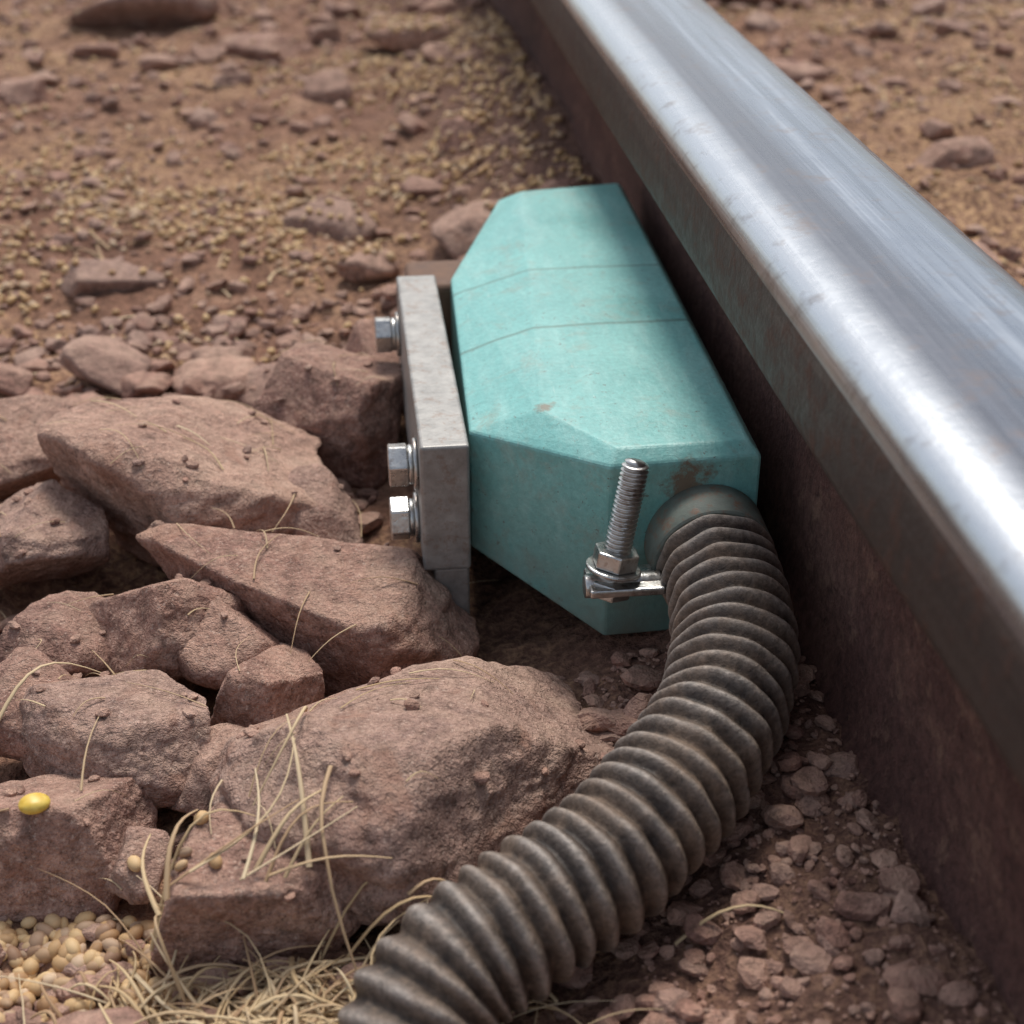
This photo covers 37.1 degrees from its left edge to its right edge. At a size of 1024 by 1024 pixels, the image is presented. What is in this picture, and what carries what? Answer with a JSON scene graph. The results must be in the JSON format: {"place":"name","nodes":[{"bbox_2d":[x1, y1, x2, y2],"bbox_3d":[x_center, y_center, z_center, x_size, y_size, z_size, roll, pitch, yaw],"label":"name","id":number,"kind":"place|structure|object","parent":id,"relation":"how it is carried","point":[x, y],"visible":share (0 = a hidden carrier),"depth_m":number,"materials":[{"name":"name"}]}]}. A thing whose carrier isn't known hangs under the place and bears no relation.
{"place":"outdoors","nodes":[
{"label":"outdoors","id":0,"kind":"place"},
{"bbox_2d":[0,0,1023,1023],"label":"ground","id":1,"kind":"structure","parent":0,"point":[516,618],"depth_m":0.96,"materials":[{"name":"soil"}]},
{"bbox_2d":[0,647,71,761],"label":"ballast stone","id":2,"kind":"object","parent":1,"relation":"on","point":[17,664],"visible":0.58,"depth_m":0.50,"materials":[{"name":"brown stone"}]},
{"bbox_2d":[0,394,79,501],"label":"ballast stone","id":3,"kind":"object","parent":1,"relation":"on","point":[24,461],"visible":0.53,"depth_m":0.66,"materials":[{"name":"brown stone"}]},
{"bbox_2d":[0,590,108,677],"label":"ballast stone","id":4,"kind":"object","parent":1,"relation":"on","point":[53,626],"visible":0.62,"depth_m":0.53,"materials":[{"name":"brown stone"}]},
{"bbox_2d":[0,479,110,586],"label":"ballast stone","id":5,"kind":"object","parent":1,"relation":"on","point":[76,543],"visible":1,"depth_m":0.59,"materials":[{"name":"brown stone"}]},
{"bbox_2d":[0,774,157,921],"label":"ballast stone","id":6,"kind":"object","parent":1,"relation":"on","point":[58,837],"visible":0.93,"depth_m":0.45,"materials":[{"name":"brown stone"}]},
{"bbox_2d":[18,792,50,814],"bbox_3d":[-0.139,0.085,0.445,0.009,0.005,0.008,-10,36,-29],"label":"corn kernel","id":7,"kind":"object","parent":6,"relation":"on","point":[33,803],"visible":1,"depth_m":0.44,"materials":[{"name":"yellow food"}]},
{"bbox_2d":[19,670,210,808],"bbox_3d":[-0.130,0.073,0.497,0.077,0.037,0.050,22,36,34],"label":"ballast stone","id":8,"kind":"object","parent":1,"relation":"on","point":[151,741],"visible":0.93,"depth_m":0.48,"materials":[{"name":"brown stone"}]},
{"bbox_2d":[60,258,170,297],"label":"ballast stone","id":9,"kind":"object","parent":1,"relation":"on","point":[85,277],"visible":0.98,"depth_m":0.87,"materials":[{"name":"brown stone"}]},
{"bbox_2d":[105,826,169,904],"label":"ballast stone","id":10,"kind":"object","parent":1,"relation":"on","point":[126,879],"visible":0.83,"depth_m":0.45,"materials":[{"name":"brown stone"}]},
{"bbox_2d":[68,0,218,27],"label":"ballast stone","id":11,"kind":"object","parent":1,"relation":"on","point":[133,13],"visible":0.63,"depth_m":1.47,"materials":[{"name":"brown stone"}]},
{"bbox_2d":[88,577,245,681],"bbox_3d":[-0.122,0.038,0.542,0.058,0.041,0.048,-15,33,-24],"label":"ballast stone","id":12,"kind":"object","parent":1,"relation":"on","point":[157,625],"visible":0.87,"depth_m":0.53,"materials":[{"name":"brown stone"}]},
{"bbox_2d":[37,395,322,566],"bbox_3d":[-0.133,-0.012,0.624,0.115,0.064,0.102,-3,30,-6],"label":"ballast stone","id":13,"kind":"object","parent":1,"relation":"on","point":[252,493],"visible":0.83,"depth_m":0.60,"materials":[{"name":"brown stone"}]},
{"bbox_2d":[167,723,244,815],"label":"ballast stone","id":14,"kind":"object","parent":1,"relation":"on","point":[196,794],"visible":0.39,"depth_m":0.48,"materials":[{"name":"brown stone"}]},
{"bbox_2d":[177,598,279,689],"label":"ballast stone","id":15,"kind":"object","parent":1,"relation":"on","point":[206,657],"visible":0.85,"depth_m":0.52,"materials":[{"name":"brown stone"}]},
{"bbox_2d":[231,362,276,407],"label":"ballast stone","id":16,"kind":"object","parent":1,"relation":"on","point":[257,376],"visible":0.09,"depth_m":0.75,"materials":[{"name":"brown stone"}]},
{"bbox_2d":[150,800,361,973],"bbox_3d":[-0.067,0.109,0.440,0.056,0.039,0.064,13,32,21],"label":"ballast stone","id":17,"kind":"object","parent":1,"relation":"on","point":[203,903],"visible":0.71,"depth_m":0.42,"materials":[{"name":"brown stone"}]},
{"bbox_2d":[217,32,301,62],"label":"ballast stone","id":18,"kind":"object","parent":1,"relation":"on","point":[244,46],"visible":0.74,"depth_m":1.37,"materials":[{"name":"brown stone"}]},
{"bbox_2d":[210,644,324,727],"bbox_3d":[-0.081,0.062,0.517,0.041,0.037,0.038,-22,36,-33],"label":"ballast stone","id":19,"kind":"object","parent":1,"relation":"on","point":[273,682],"visible":0.81,"depth_m":0.50,"materials":[{"name":"brown stone"}]},
{"bbox_2d":[135,522,479,695],"bbox_3d":[-0.073,0.030,0.571,0.131,0.046,0.067,15,33,25],"label":"ballast stone","id":20,"kind":"object","parent":1,"relation":"on","point":[401,624],"visible":0.79,"depth_m":0.54,"materials":[{"name":"brown stone"}]},
{"bbox_2d":[288,463,364,543],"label":"ballast stone","id":21,"kind":"object","parent":1,"relation":"on","point":[333,515],"visible":0.61,"depth_m":0.60,"materials":[{"name":"brown stone"}]},
{"bbox_2d":[252,342,403,488],"bbox_3d":[-0.083,-0.042,0.682,0.067,0.056,0.067,-25,38,-37],"label":"ballast stone","id":22,"kind":"object","parent":1,"relation":"on","point":[352,423],"visible":0.8,"depth_m":0.67,"materials":[{"name":"brown stone"}]},
{"bbox_2d":[283,199,376,240],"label":"ballast stone","id":23,"kind":"object","parent":1,"relation":"on","point":[348,226],"visible":0.84,"depth_m":0.94,"materials":[{"name":"brown stone"}]},
{"bbox_2d":[337,249,399,282],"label":"ballast stone","id":24,"kind":"object","parent":1,"relation":"on","point":[359,267],"visible":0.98,"depth_m":0.87,"materials":[{"name":"brown stone"}]},
{"bbox_2d":[345,318,399,363],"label":"ballast stone","id":25,"kind":"object","parent":1,"relation":"on","point":[361,340],"visible":0.18,"depth_m":0.71,"materials":[{"name":"brown stone"}]},
{"bbox_2d":[380,284,396,310],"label":"ballast stone","id":26,"kind":"object","parent":1,"relation":"on","point":[386,305],"visible":0.06,"depth_m":0.84,"materials":[{"name":"brown stone"}]},
{"bbox_2d":[208,656,613,925],"bbox_3d":[-0.024,0.084,0.468,0.131,0.062,0.105,-11,31,-18],"label":"ballast stone","id":27,"kind":"object","parent":1,"relation":"on","point":[450,820],"visible":0.77,"depth_m":0.44,"materials":[{"name":"brown stone"}]},
{"bbox_2d":[362,16,463,52],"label":"ballast stone","id":28,"kind":"object","parent":1,"relation":"on","point":[404,40],"visible":0.49,"depth_m":1.34,"materials":[{"name":"brown stone"}]},
{"bbox_2d":[439,114,487,152],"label":"ballast stone","id":29,"kind":"object","parent":1,"relation":"on","point":[457,125],"visible":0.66,"depth_m":1.06,"materials":[{"name":"brown stone"}]},
{"bbox_2d":[430,200,497,259],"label":"ballast stone","id":30,"kind":"object","parent":1,"relation":"on","point":[455,233],"visible":0.6,"depth_m":0.88,"materials":[{"name":"brown stone"}]},
{"bbox_2d":[0,0,1023,1023],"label":"spilled grain","id":31,"kind":"object","parent":1,"relation":"on","point":[45,942],"visible":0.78,"depth_m":0.99},
{"bbox_2d":[0,0,1023,1023],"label":"ballast rubble","id":32,"kind":"object","parent":1,"relation":"on","point":[120,369],"visible":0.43,"depth_m":1.01,"materials":[{"name":"brown stone"}]},
{"bbox_2d":[0,0,1023,1023],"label":"dry grass","id":33,"kind":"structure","parent":1,"relation":"on","point":[270,1002],"depth_m":0.42,"materials":[{"name":"plant"}]},
{"bbox_2d":[374,183,760,634],"bbox_3d":[0.009,-0.053,0.658,0.131,0.088,0.298,-3,30,-6],"label":"rail wheel sensor","id":34,"kind":"object","parent":1,"relation":"on","point":[555,360],"visible":0.99,"depth_m":0.56,"materials":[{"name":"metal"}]},
{"bbox_2d":[338,514,800,1023],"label":"corrugated hose","id":35,"kind":"object","parent":1,"relation":"on","point":[632,831],"visible":1,"depth_m":0.41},
{"bbox_2d":[582,458,770,602],"bbox_3d":[0.056,0.008,0.513,0.066,0.062,0.031,-3,30,-6],"label":"hose clamp","id":36,"kind":"object","parent":35,"relation":"attached to","point":[614,571],"visible":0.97,"depth_m":0.51,"materials":[{"name":"metal"}]},
{"bbox_2d":[640,1009,738,1023],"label":"ballast stone","id":37,"kind":"object","parent":1,"relation":"on","point":[710,1017],"visible":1,"depth_m":0.39,"materials":[{"name":"brown stone"}]},
{"bbox_2d":[711,0,784,5],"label":"ballast stone","id":38,"kind":"object","parent":1,"relation":"on","point":[758,2],"visible":0.24,"depth_m":1.55,"materials":[{"name":"brown stone"}]},
{"bbox_2d":[492,0,1023,1023],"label":"railway rail","id":39,"kind":"object","parent":1,"relation":"on","point":[852,304],"visible":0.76,"depth_m":0.44,"materials":[{"name":"metal"}]},
{"bbox_2d":[768,58,828,82],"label":"ballast stone","id":40,"kind":"object","parent":1,"relation":"on","point":[796,72],"visible":0.31,"depth_m":1.25,"materials":[{"name":"brown stone"}]},
{"bbox_2d":[915,137,994,169],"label":"ballast stone","id":41,"kind":"object","parent":1,"relation":"on","point":[941,155],"visible":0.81,"depth_m":1.05,"materials":[{"name":"brown stone"}]}
]}

